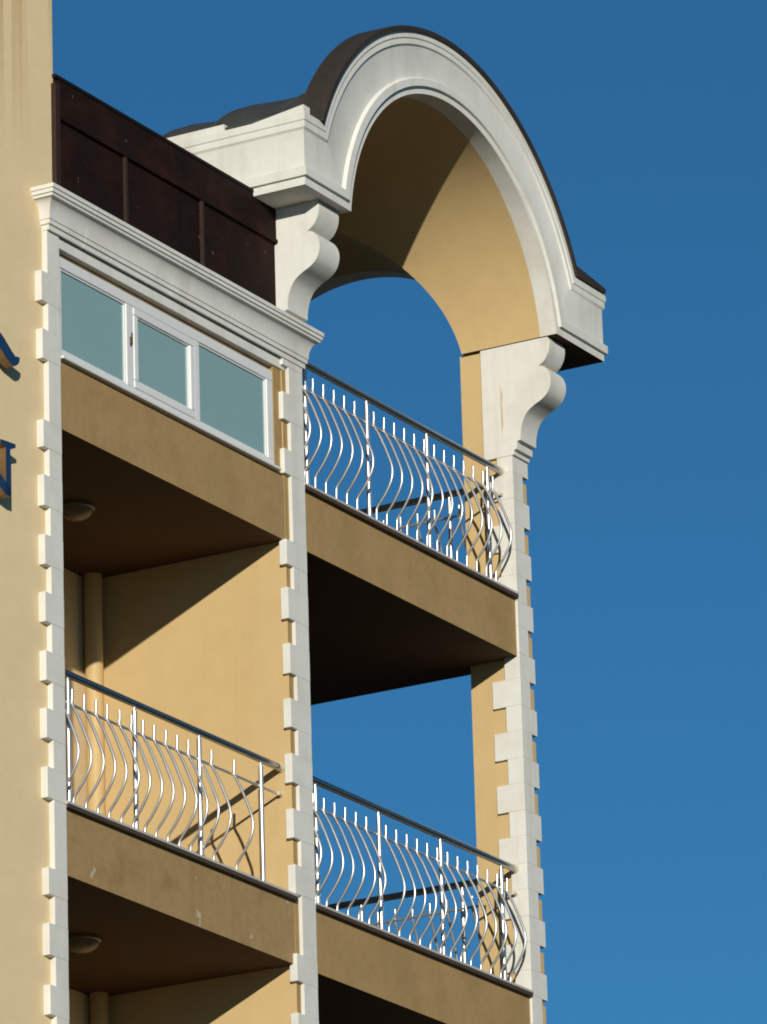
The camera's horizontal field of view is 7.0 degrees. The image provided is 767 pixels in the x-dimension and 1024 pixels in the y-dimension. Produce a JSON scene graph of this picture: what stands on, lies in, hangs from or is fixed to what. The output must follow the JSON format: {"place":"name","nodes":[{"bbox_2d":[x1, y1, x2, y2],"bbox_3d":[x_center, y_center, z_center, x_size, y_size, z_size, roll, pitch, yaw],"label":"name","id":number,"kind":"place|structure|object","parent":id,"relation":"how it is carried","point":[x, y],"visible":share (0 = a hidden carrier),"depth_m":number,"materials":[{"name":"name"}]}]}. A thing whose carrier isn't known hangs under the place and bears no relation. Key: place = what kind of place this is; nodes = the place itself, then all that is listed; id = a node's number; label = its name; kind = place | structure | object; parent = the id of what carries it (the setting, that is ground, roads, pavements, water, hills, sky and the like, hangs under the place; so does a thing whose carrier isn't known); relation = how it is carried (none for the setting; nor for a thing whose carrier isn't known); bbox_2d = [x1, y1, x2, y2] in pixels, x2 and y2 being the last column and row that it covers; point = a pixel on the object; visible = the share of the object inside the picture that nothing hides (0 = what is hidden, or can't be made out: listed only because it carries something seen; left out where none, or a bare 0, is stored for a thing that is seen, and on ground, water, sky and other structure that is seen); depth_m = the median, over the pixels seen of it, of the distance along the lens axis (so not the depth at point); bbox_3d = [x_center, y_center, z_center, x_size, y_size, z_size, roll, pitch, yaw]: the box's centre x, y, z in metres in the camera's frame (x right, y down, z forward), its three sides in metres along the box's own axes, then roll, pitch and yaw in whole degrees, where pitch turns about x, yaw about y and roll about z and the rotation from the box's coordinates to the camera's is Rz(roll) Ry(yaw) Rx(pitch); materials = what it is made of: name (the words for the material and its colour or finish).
{"place":"outdoors","nodes":[
{"label":"outdoors","id":0,"kind":"place"},
{"bbox_2d":[52,0,766,1023],"label":"sky","id":1,"kind":"structure","parent":0,"point":[645,121],"materials":[{"name":"blue"}]},
{"label":"ground","id":2,"kind":"structure","parent":0,"visible":0},
{"bbox_2d":[0,0,52,1023],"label":"stair tower","id":3,"kind":"structure","parent":2,"relation":"on","point":[26,67],"depth_m":40.39,"materials":[{"name":"beige paint"}]},
{"bbox_2d":[0,439,15,498],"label":"sign letter","id":4,"kind":"object","parent":3,"relation":"attached to","point":[6,447],"visible":1,"depth_m":40.21,"materials":[{"name":"blue plastic"}]},
{"bbox_2d":[0,333,19,367],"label":"sign letter","id":5,"kind":"object","parent":3,"relation":"attached to","point":[8,358],"visible":1,"depth_m":40.46,"materials":[{"name":"blue plastic"}]},
{"bbox_2d":[31,25,607,1023],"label":"apartment building","id":6,"kind":"structure","parent":2,"relation":"on","point":[259,597],"depth_m":43.44,"materials":[{"name":"paint"}]},
{"bbox_2d":[62,501,94,520],"bbox_3d":[-2.070,0.008,42.438,0.256,0.097,0.256,-12,-21,28],"label":"ceiling lamp","id":7,"kind":"object","parent":6,"relation":"attached to","point":[77,510],"visible":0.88,"depth_m":42.36,"materials":[{"name":"white glass"}]},
{"bbox_2d":[68,934,101,952],"bbox_3d":[-1.985,2.856,41.498,0.256,0.097,0.256,-12,-21,28],"label":"ceiling lamp","id":8,"kind":"object","parent":6,"relation":"attached to","point":[82,943],"visible":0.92,"depth_m":41.42,"materials":[{"name":"white glass"}]},
{"bbox_2d":[84,573,108,1023],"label":"drainpipe","id":9,"kind":"object","parent":6,"relation":"attached to","point":[93,629],"visible":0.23,"depth_m":43.58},
{"bbox_2d":[59,257,280,470],"bbox_3d":[-1.456,-0.979,42.345,0.124,0.727,2.783,-12,-21,28],"label":"window","id":10,"kind":"structure","parent":6,"relation":"in","point":[108,335],"depth_m":42.31,"materials":[{"name":"white plastic"}]},
{"bbox_2d":[65,669,298,896],"bbox_3d":[-1.352,1.783,41.463,0.179,0.960,2.882,-12,-21,28],"label":"balcony railing","id":11,"kind":"object","parent":6,"relation":"on","point":[156,713],"visible":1,"depth_m":41.30,"materials":[{"name":"metal"}]},
{"bbox_2d":[328,879,479,962],"bbox_3d":[-0.364,3.366,46.369,2.620,0.972,0.180,-12,-21,28],"label":"balcony railing","id":12,"kind":"object","parent":6,"relation":"on","point":[386,897],"visible":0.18,"depth_m":46.04,"materials":[{"name":"metal"}]},
{"bbox_2d":[302,362,518,594],"bbox_3d":[0.163,-0.259,45.078,0.179,1.015,3.084,-12,-21,28],"label":"balcony railing","id":13,"kind":"object","parent":6,"relation":"on","point":[427,431],"visible":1,"depth_m":45.09,"materials":[{"name":"metal"}]},
{"bbox_2d":[360,488,466,558],"bbox_3d":[-0.450,0.518,47.309,2.620,0.972,0.180,-12,-21,28],"label":"balcony railing","id":14,"kind":"object","parent":6,"relation":"on","point":[400,504],"visible":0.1,"depth_m":46.89,"materials":[{"name":"metal"}]},
{"bbox_2d":[313,776,533,992],"bbox_3d":[0.249,2.607,44.132,0.179,0.977,3.084,-12,-21,28],"label":"balcony railing","id":15,"kind":"object","parent":6,"relation":"on","point":[441,837],"visible":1,"depth_m":44.14,"materials":[{"name":"metal"}]}
]}

